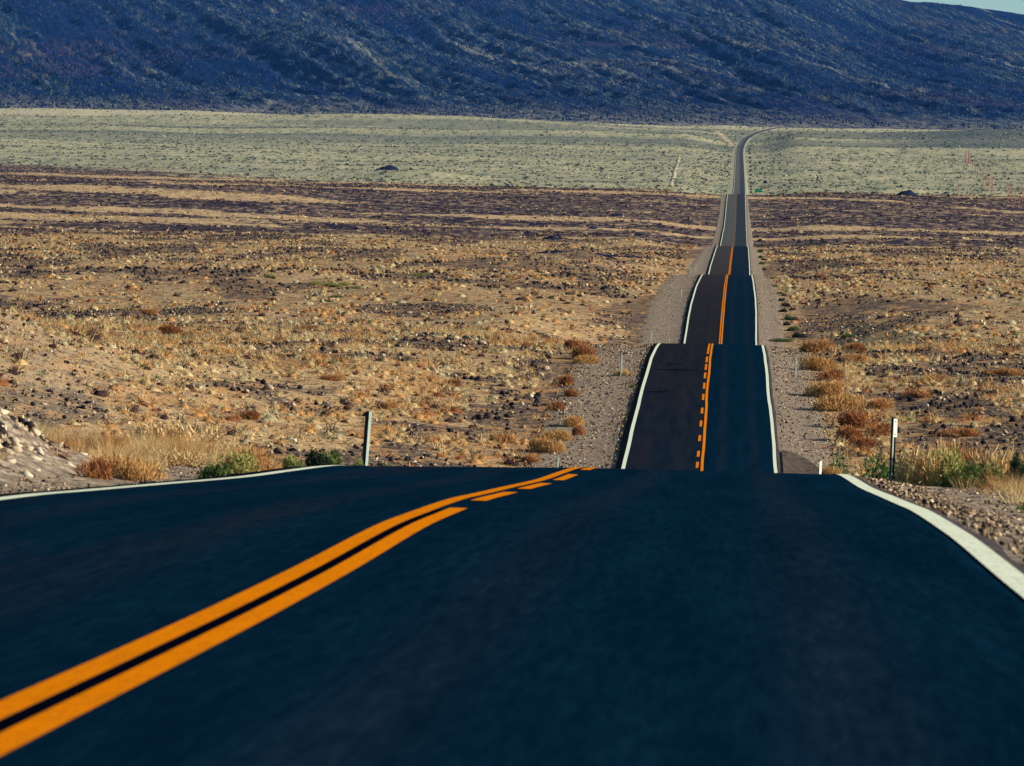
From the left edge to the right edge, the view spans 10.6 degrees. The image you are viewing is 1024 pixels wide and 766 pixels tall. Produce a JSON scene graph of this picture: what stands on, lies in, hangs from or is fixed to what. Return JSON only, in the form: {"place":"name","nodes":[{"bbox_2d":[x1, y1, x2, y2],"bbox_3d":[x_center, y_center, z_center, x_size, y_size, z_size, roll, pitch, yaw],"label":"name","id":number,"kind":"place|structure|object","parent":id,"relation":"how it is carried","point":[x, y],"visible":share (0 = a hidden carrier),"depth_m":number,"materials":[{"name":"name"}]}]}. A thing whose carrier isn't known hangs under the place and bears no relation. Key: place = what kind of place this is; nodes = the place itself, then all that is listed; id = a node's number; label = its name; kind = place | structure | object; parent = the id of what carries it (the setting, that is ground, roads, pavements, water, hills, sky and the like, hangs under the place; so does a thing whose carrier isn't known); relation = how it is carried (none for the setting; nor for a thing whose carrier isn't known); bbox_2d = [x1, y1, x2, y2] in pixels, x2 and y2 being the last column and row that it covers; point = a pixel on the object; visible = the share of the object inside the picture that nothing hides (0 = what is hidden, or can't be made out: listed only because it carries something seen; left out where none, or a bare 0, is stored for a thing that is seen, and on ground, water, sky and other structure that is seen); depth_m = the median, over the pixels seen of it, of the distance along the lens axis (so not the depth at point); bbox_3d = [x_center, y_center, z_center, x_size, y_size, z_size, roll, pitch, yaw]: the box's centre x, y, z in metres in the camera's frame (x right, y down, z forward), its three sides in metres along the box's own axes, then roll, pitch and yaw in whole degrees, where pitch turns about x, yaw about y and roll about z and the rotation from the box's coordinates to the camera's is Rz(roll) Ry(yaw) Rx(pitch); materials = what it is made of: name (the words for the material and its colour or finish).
{"place":"outdoors","nodes":[
{"label":"outdoors","id":0,"kind":"place"},
{"bbox_2d":[0,127,1023,765],"bbox_3d":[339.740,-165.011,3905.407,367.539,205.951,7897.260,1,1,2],"label":"road","id":1,"kind":"structure","parent":0,"point":[696,577],"depth_m":25.20,"materials":[{"name":"asphalt"}]},
{"bbox_2d":[0,108,1023,565],"bbox_3d":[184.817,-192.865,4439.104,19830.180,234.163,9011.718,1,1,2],"label":"ground","id":2,"kind":"structure","parent":0,"point":[494,130],"depth_m":1515.10,"materials":[{"name":"soil"}]},
{"bbox_2d":[0,426,6,435],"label":"rock","id":3,"kind":"object","parent":2,"relation":"on","point":[3,429],"visible":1,"depth_m":72.03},
{"bbox_2d":[10,379,17,384],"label":"rock","id":4,"kind":"object","parent":2,"relation":"on","point":[13,381],"visible":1,"depth_m":263.13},
{"bbox_2d":[9,446,21,452],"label":"rock","id":5,"kind":"object","parent":2,"relation":"on","point":[17,449],"visible":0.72,"depth_m":71.86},
{"bbox_2d":[24,421,34,429],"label":"rock","id":6,"kind":"object","parent":2,"relation":"on","point":[30,424],"visible":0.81,"depth_m":75.98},
{"bbox_2d":[0,406,181,476],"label":"heap chips","id":7,"kind":"object","parent":2,"relation":"on","point":[18,441],"visible":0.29,"depth_m":73.59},
{"bbox_2d":[73,455,115,479],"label":"rust bush","id":8,"kind":"object","parent":2,"relation":"on","point":[98,469],"visible":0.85,"depth_m":72.31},
{"bbox_2d":[82,451,173,478],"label":"grass tussock","id":9,"kind":"object","parent":2,"relation":"on","point":[117,461],"depth_m":74.24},
{"bbox_2d":[112,458,160,481],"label":"grass tussock","id":10,"kind":"object","parent":2,"relation":"on","point":[133,470],"depth_m":73.09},
{"bbox_2d":[141,307,158,314],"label":"rust bush","id":11,"kind":"object","parent":2,"relation":"on","point":[148,311],"visible":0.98,"depth_m":551.47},
{"bbox_2d":[156,323,182,333],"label":"rust bush","id":12,"kind":"object","parent":2,"relation":"on","point":[166,328],"visible":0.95,"depth_m":374.07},
{"bbox_2d":[143,446,212,468],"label":"grass tussock","id":13,"kind":"object","parent":2,"relation":"on","point":[181,459],"depth_m":93.14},
{"bbox_2d":[125,416,232,447],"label":"grass tussock","id":14,"kind":"object","parent":2,"relation":"on","point":[160,429],"depth_m":107.14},
{"bbox_2d":[0,308,386,453],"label":"bank scree","id":15,"kind":"structure","parent":2,"relation":"on","point":[109,378],"depth_m":277.10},
{"bbox_2d":[178,330,208,336],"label":"rust bush","id":16,"kind":"object","parent":2,"relation":"on","point":[191,332],"visible":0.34,"depth_m":372.10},
{"bbox_2d":[196,461,234,478],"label":"green shrub","id":17,"kind":"object","parent":2,"relation":"on","point":[210,470],"visible":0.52,"depth_m":68.21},
{"bbox_2d":[196,440,270,460],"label":"grass tussock","id":18,"kind":"object","parent":2,"relation":"on","point":[223,444],"depth_m":101.15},
{"bbox_2d":[215,447,260,473],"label":"yellow green shrub","id":19,"kind":"object","parent":2,"relation":"on","point":[243,465],"visible":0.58,"depth_m":71.16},
{"bbox_2d":[218,441,273,470],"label":"rust bush","id":20,"kind":"object","parent":2,"relation":"on","point":[251,450],"visible":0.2,"depth_m":76.18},
{"bbox_2d":[233,410,261,419],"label":"rust bush","id":21,"kind":"object","parent":2,"relation":"on","point":[253,415],"visible":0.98,"depth_m":271.90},
{"bbox_2d":[263,384,273,389],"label":"rock","id":22,"kind":"object","parent":2,"relation":"on","point":[268,387],"visible":1,"depth_m":290.57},
{"bbox_2d":[265,274,277,277],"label":"yellow green shrub","id":23,"kind":"object","parent":2,"relation":"on","point":[270,275],"visible":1,"depth_m":678.90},
{"bbox_2d":[273,447,283,453],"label":"rock","id":24,"kind":"object","parent":2,"relation":"on","point":[278,450],"visible":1,"depth_m":253.29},
{"bbox_2d":[282,455,306,467],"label":"yellow green shrub","id":25,"kind":"object","parent":2,"relation":"on","point":[287,462],"visible":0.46,"depth_m":78.17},
{"bbox_2d":[292,324,318,329],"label":"rust bush","id":26,"kind":"object","parent":2,"relation":"on","point":[309,325],"visible":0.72,"depth_m":424.83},
{"bbox_2d":[309,280,327,284],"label":"yellow green shrub","id":27,"kind":"object","parent":2,"relation":"on","point":[317,282],"visible":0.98,"depth_m":658.16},
{"bbox_2d":[304,447,333,465],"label":"dark shrub","id":28,"kind":"object","parent":2,"relation":"on","point":[320,459],"visible":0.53,"depth_m":83.20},
{"bbox_2d":[318,373,346,381],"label":"rust bush","id":29,"kind":"object","parent":2,"relation":"on","point":[334,377],"visible":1,"depth_m":301.78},
{"bbox_2d":[321,449,344,465],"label":"green shrub","id":30,"kind":"object","parent":2,"relation":"on","point":[334,457],"visible":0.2,"depth_m":85.25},
{"bbox_2d":[322,282,343,286],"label":"yellow green shrub","id":31,"kind":"object","parent":2,"relation":"on","point":[333,284],"visible":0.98,"depth_m":651.77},
{"bbox_2d":[335,282,351,285],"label":"yellow green shrub","id":32,"kind":"object","parent":2,"relation":"on","point":[345,284],"visible":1,"depth_m":655.88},
{"bbox_2d":[350,285,363,288],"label":"yellow green shrub","id":33,"kind":"object","parent":2,"relation":"on","point":[356,287],"visible":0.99,"depth_m":642.24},
{"bbox_2d":[354,458,363,465],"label":"yellow green shrub","id":34,"kind":"object","parent":2,"relation":"on","point":[359,462],"visible":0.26,"depth_m":91.20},
{"bbox_2d":[0,128,768,493],"bbox_3d":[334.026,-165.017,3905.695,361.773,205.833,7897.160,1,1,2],"label":"gravel shoulder","id":35,"kind":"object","parent":2,"relation":"on","point":[48,466],"visible":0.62,"depth_m":290.95},
{"bbox_2d":[362,411,371,465],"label":"marker post","id":36,"kind":"object","parent":35,"relation":"on","point":[366,440],"visible":0.64,"depth_m":96.17,"materials":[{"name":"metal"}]},
{"bbox_2d":[0,274,1023,561],"bbox_3d":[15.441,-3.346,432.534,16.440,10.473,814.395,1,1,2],"label":"shoulder stones","id":37,"kind":"object","parent":35,"relation":"on","point":[944,506],"visible":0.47,"depth_m":275.25,"materials":[{"name":"gravel"}]},
{"bbox_2d":[620,355,622,375],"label":"marker post","id":38,"kind":"object","parent":35,"relation":"on","point":[621,365],"visible":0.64,"depth_m":332.68,"materials":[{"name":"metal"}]},
{"bbox_2d":[377,400,397,408],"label":"rust bush","id":39,"kind":"object","parent":2,"relation":"on","point":[390,403],"visible":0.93,"depth_m":291.30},
{"bbox_2d":[377,165,399,170],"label":"dark outcrop","id":40,"kind":"object","parent":2,"relation":"on","point":[389,167],"visible":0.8,"depth_m":3900.71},
{"bbox_2d":[410,273,429,275],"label":"yellow green shrub","id":41,"kind":"object","parent":2,"relation":"on","point":[416,274],"visible":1,"depth_m":728.36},
{"bbox_2d":[440,379,463,386],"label":"rust bush","id":42,"kind":"object","parent":2,"relation":"on","point":[456,382],"visible":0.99,"depth_m":314.14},
{"bbox_2d":[476,414,482,419],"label":"rock","id":43,"kind":"object","parent":2,"relation":"on","point":[478,416],"visible":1,"depth_m":290.19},
{"bbox_2d":[484,412,490,418],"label":"rock","id":44,"kind":"object","parent":2,"relation":"on","point":[488,414],"visible":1,"depth_m":291.43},
{"bbox_2d":[490,432,517,440],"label":"rust bush","id":45,"kind":"object","parent":2,"relation":"on","point":[500,437],"visible":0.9,"depth_m":278.06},
{"bbox_2d":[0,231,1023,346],"bbox_3d":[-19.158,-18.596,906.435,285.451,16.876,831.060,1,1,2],"label":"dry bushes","id":46,"kind":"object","parent":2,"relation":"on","point":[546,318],"visible":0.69,"depth_m":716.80,"materials":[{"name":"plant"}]},
{"bbox_2d":[0,107,1023,196],"bbox_3d":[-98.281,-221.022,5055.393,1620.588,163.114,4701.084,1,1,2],"label":"sagebrush","id":47,"kind":"object","parent":2,"relation":"on","point":[553,158],"visible":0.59,"depth_m":4649.72,"materials":[{"name":"plant"}]},
{"bbox_2d":[0,165,1023,249],"bbox_3d":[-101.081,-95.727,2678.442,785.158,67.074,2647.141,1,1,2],"label":"brush","id":48,"kind":"object","parent":2,"relation":"on","point":[291,183],"visible":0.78,"depth_m":1927.01,"materials":[{"name":"plant"}]},
{"bbox_2d":[0,228,1023,307],"bbox_3d":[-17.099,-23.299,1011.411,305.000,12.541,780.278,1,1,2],"label":"loose stones","id":49,"kind":"object","parent":2,"relation":"on","point":[568,273],"visible":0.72,"depth_m":943.22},
{"bbox_2d":[0,232,1023,345],"bbox_3d":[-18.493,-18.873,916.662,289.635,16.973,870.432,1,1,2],"label":"dry grass","id":50,"kind":"structure","parent":2,"relation":"on","point":[274,302],"depth_m":725.79,"materials":[{"name":"plant"}]},
{"bbox_2d":[0,308,1023,478],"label":"dry grass","id":51,"kind":"structure","parent":2,"relation":"on","point":[389,390],"depth_m":300.49,"materials":[{"name":"plant"}]},
{"bbox_2d":[0,406,1023,503],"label":"dry grass","id":52,"kind":"structure","parent":2,"relation":"on","point":[110,444],"depth_m":97.63,"materials":[{"name":"plant"}]},
{"bbox_2d":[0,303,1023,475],"bbox_3d":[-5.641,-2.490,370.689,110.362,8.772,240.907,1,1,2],"label":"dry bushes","id":53,"kind":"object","parent":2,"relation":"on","point":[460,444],"visible":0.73,"depth_m":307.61,"materials":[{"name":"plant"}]},
{"bbox_2d":[0,299,1023,466],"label":"loose stones","id":54,"kind":"object","parent":2,"relation":"on","point":[392,458],"visible":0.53,"depth_m":347.75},
{"bbox_2d":[519,453,541,462],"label":"rust bush","id":55,"kind":"object","parent":2,"relation":"on","point":[532,458],"visible":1,"depth_m":267.42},
{"bbox_2d":[526,437,567,452],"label":"grass tussock","id":56,"kind":"object","parent":2,"relation":"on","point":[538,444],"depth_m":272.88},
{"bbox_2d":[536,250,562,252],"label":"dark outcrop","id":57,"kind":"object","parent":2,"relation":"on","point":[554,251],"visible":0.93,"depth_m":1000.71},
{"bbox_2d":[544,235,561,239],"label":"dark outcrop","id":58,"kind":"object","parent":2,"relation":"on","point":[552,237],"visible":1,"depth_m":1345.29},
{"bbox_2d":[537,429,571,440],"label":"grass tussock","id":59,"kind":"object","parent":2,"relation":"on","point":[558,433],"depth_m":279.24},
{"bbox_2d":[546,400,564,410],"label":"rust bush","id":60,"kind":"object","parent":2,"relation":"on","point":[556,405],"visible":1,"depth_m":301.07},
{"bbox_2d":[553,374,574,385],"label":"rust bush","id":61,"kind":"object","parent":2,"relation":"on","point":[564,380],"visible":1,"depth_m":323.22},
{"bbox_2d":[563,388,579,396],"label":"rust bush","id":62,"kind":"object","parent":2,"relation":"on","point":[571,393],"visible":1,"depth_m":313.28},
{"bbox_2d":[562,414,585,426],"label":"grass tussock","id":63,"kind":"object","parent":2,"relation":"on","point":[573,420],"depth_m":287.98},
{"bbox_2d":[562,337,589,349],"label":"rust bush","id":64,"kind":"object","parent":2,"relation":"on","point":[570,343],"visible":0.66,"depth_m":370.75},
{"bbox_2d":[572,425,587,435],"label":"rust bush","id":65,"kind":"object","parent":2,"relation":"on","point":[577,430],"visible":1,"depth_m":282.69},
{"bbox_2d":[569,343,598,358],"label":"rust bush","id":66,"kind":"object","parent":2,"relation":"on","point":[581,350],"visible":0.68,"depth_m":352.43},
{"bbox_2d":[572,353,600,363],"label":"grass tussock","id":67,"kind":"object","parent":2,"relation":"on","point":[587,358],"depth_m":346.97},
{"bbox_2d":[594,253,621,256],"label":"dark outcrop","id":68,"kind":"object","parent":2,"relation":"on","point":[608,255],"visible":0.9,"depth_m":997.16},
{"bbox_2d":[613,368,634,375],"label":"grass tussock","id":69,"kind":"object","parent":2,"relation":"on","point":[625,372],"depth_m":332.90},
{"bbox_2d":[769,338,795,341],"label":"green shrub","id":70,"kind":"object","parent":2,"relation":"on","point":[783,340],"visible":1,"depth_m":564.36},
{"bbox_2d":[783,315,792,319],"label":"green shrub","id":71,"kind":"object","parent":2,"relation":"on","point":[787,317],"visible":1,"depth_m":594.04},
{"bbox_2d":[788,325,799,330],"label":"green shrub","id":72,"kind":"object","parent":2,"relation":"on","point":[793,328],"visible":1,"depth_m":578.96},
{"bbox_2d":[792,332,804,337],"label":"dark shrub","id":73,"kind":"object","parent":2,"relation":"on","point":[797,335],"visible":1,"depth_m":570.45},
{"bbox_2d":[797,337,838,352],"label":"rust bush","id":74,"kind":"object","parent":2,"relation":"on","point":[820,346],"visible":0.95,"depth_m":376.57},
{"bbox_2d":[798,354,840,370],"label":"grass tussock","id":75,"kind":"object","parent":2,"relation":"on","point":[816,363],"depth_m":343.76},
{"bbox_2d":[819,461,821,473],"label":"marker post","id":76,"kind":"object","parent":2,"relation":"on","point":[820,466],"visible":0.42,"depth_m":224.80,"materials":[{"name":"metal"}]},
{"bbox_2d":[803,379,846,396],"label":"grass tussock","id":77,"kind":"object","parent":2,"relation":"on","point":[832,388],"depth_m":317.35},
{"bbox_2d":[815,368,846,380],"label":"rust bush","id":78,"kind":"object","parent":2,"relation":"on","point":[833,373],"visible":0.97,"depth_m":332.92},
{"bbox_2d":[821,466,843,473],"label":"grass tussock","id":79,"kind":"object","parent":2,"relation":"on","point":[827,470],"depth_m":93.83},
{"bbox_2d":[828,456,848,474],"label":"green shrub","id":80,"kind":"object","parent":2,"relation":"on","point":[839,464],"visible":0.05,"depth_m":103.74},
{"bbox_2d":[809,391,868,411],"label":"grass tussock","id":81,"kind":"object","parent":2,"relation":"on","point":[837,403],"depth_m":305.18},
{"bbox_2d":[841,333,852,337],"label":"green shrub","id":82,"kind":"object","parent":2,"relation":"on","point":[844,335],"visible":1,"depth_m":561.39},
{"bbox_2d":[834,424,866,440],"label":"rust bush","id":83,"kind":"object","parent":2,"relation":"on","point":[851,431],"visible":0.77,"depth_m":281.73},
{"bbox_2d":[841,341,866,352],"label":"rust bush","id":84,"kind":"object","parent":2,"relation":"on","point":[856,346],"visible":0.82,"depth_m":377.74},
{"bbox_2d":[840,352,867,363],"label":"rust bush","id":85,"kind":"object","parent":2,"relation":"on","point":[850,358],"visible":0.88,"depth_m":353.22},
{"bbox_2d":[835,408,881,427],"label":"rust bush","id":86,"kind":"object","parent":2,"relation":"on","point":[853,417],"visible":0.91,"depth_m":291.11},
{"bbox_2d":[846,436,878,449],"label":"rust bush","id":87,"kind":"object","parent":2,"relation":"on","point":[867,441],"visible":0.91,"depth_m":277.40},
{"bbox_2d":[864,422,890,435],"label":"rust bush","id":88,"kind":"object","parent":2,"relation":"on","point":[882,429],"visible":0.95,"depth_m":285.46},
{"bbox_2d":[860,452,895,480],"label":"green shrub","id":89,"kind":"object","parent":2,"relation":"on","point":[883,474],"visible":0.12,"depth_m":98.98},
{"bbox_2d":[866,396,895,407],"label":"rust bush","id":90,"kind":"object","parent":2,"relation":"on","point":[877,403],"visible":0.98,"depth_m":307.43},
{"bbox_2d":[744,127,1023,563],"bbox_3d":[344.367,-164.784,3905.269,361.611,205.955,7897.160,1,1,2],"label":"gravel shoulder","id":91,"kind":"object","parent":2,"relation":"on","point":[768,317],"visible":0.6,"depth_m":299.57},
{"bbox_2d":[795,357,796,376],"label":"marker post","id":92,"kind":"object","parent":91,"relation":"on","point":[795,366],"visible":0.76,"depth_m":334.68,"materials":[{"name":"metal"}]},
{"bbox_2d":[889,417,897,481],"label":"marker post","id":93,"kind":"object","parent":91,"relation":"on","point":[894,421],"visible":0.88,"depth_m":85.85,"materials":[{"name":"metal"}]},
{"bbox_2d":[894,451,915,482],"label":"yellow green shrub","id":94,"kind":"object","parent":2,"relation":"on","point":[902,466],"visible":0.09,"depth_m":87.73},
{"bbox_2d":[896,190,917,195],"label":"dark outcrop","id":95,"kind":"object","parent":2,"relation":"on","point":[908,193],"visible":0.81,"depth_m":2382.19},
{"bbox_2d":[907,396,914,401],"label":"rock","id":96,"kind":"object","parent":2,"relation":"on","point":[909,398],"visible":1,"depth_m":311.91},
{"bbox_2d":[898,388,934,397],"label":"rust bush","id":97,"kind":"object","parent":2,"relation":"on","point":[919,393],"visible":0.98,"depth_m":315.52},
{"bbox_2d":[889,442,955,485],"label":"grass tussock","id":98,"kind":"object","parent":2,"relation":"on","point":[917,475],"depth_m":85.73,"materials":[{"name":"plant"}]},
{"bbox_2d":[929,400,934,405],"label":"rock","id":99,"kind":"object","parent":2,"relation":"on","point":[931,402],"visible":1,"depth_m":307.71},
{"bbox_2d":[924,374,951,380],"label":"rust bush","id":100,"kind":"object","parent":2,"relation":"on","point":[939,376],"visible":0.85,"depth_m":331.44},
{"bbox_2d":[925,442,965,486],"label":"yellow green shrub","id":101,"kind":"object","parent":2,"relation":"on","point":[952,463],"visible":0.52,"depth_m":84.79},
{"bbox_2d":[925,435,984,472],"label":"rust bush","id":102,"kind":"object","parent":2,"relation":"on","point":[966,454],"visible":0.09,"depth_m":91.89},
{"bbox_2d":[937,425,980,436],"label":"rust bush","id":103,"kind":"object","parent":2,"relation":"on","point":[965,431],"visible":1,"depth_m":284.41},
{"bbox_2d":[939,459,1011,488],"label":"green shrub","id":104,"kind":"object","parent":2,"relation":"on","point":[954,475],"visible":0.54,"depth_m":83.64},
{"bbox_2d":[967,440,1023,476],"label":"grass tussock","id":105,"kind":"object","parent":2,"relation":"on","point":[1004,462],"depth_m":87.76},
{"bbox_2d":[983,367,1023,375],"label":"rust bush","id":106,"kind":"object","parent":2,"relation":"on","point":[1006,371],"visible":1,"depth_m":336.43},
{"bbox_2d":[1009,416,1016,421],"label":"rock","id":107,"kind":"object","parent":2,"relation":"on","point":[1013,419],"visible":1,"depth_m":292.24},
{"bbox_2d":[1004,450,1023,486],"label":"dark shrub","id":108,"kind":"object","parent":2,"relation":"on","point":[1015,463],"visible":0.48,"depth_m":79.78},
{"bbox_2d":[1016,503,1023,509],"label":"green shrub","id":109,"kind":"object","parent":2,"relation":"on","point":[1019,507],"visible":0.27,"depth_m":61.84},
{"bbox_2d":[0,0,1023,129],"bbox_3d":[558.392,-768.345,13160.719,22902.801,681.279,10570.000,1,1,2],"label":"mountain","id":110,"kind":"structure","parent":0,"point":[20,51],"depth_m":11559.62,"materials":[{"name":"stone"}]},
{"bbox_2d":[0,0,1023,129],"bbox_3d":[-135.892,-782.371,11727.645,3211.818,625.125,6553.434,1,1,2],"label":"mountain scrub","id":111,"kind":"object","parent":110,"relation":"on","point":[511,105],"visible":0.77,"depth_m":10987.18,"materials":[{"name":"plant"}]},
{"bbox_2d":[669,156,679,185],"bbox_3d":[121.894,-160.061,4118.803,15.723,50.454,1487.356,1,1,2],"label":"dirt track","id":112,"kind":"structure","parent":0,"point":[674,173],"depth_m":3993.01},
{"bbox_2d":[714,131,734,145],"bbox_3d":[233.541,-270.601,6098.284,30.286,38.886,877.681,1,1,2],"label":"dirt track","id":113,"kind":"structure","parent":0,"point":[723,138],"depth_m":6050.12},
{"bbox_2d":[782,450,818,473],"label":"turnout paving","id":114,"kind":"structure","parent":0,"point":[794,462],"depth_m":267.15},
{"bbox_2d":[905,0,1023,13],"label":"sky","id":115,"kind":"structure","parent":0,"point":[1015,6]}
]}

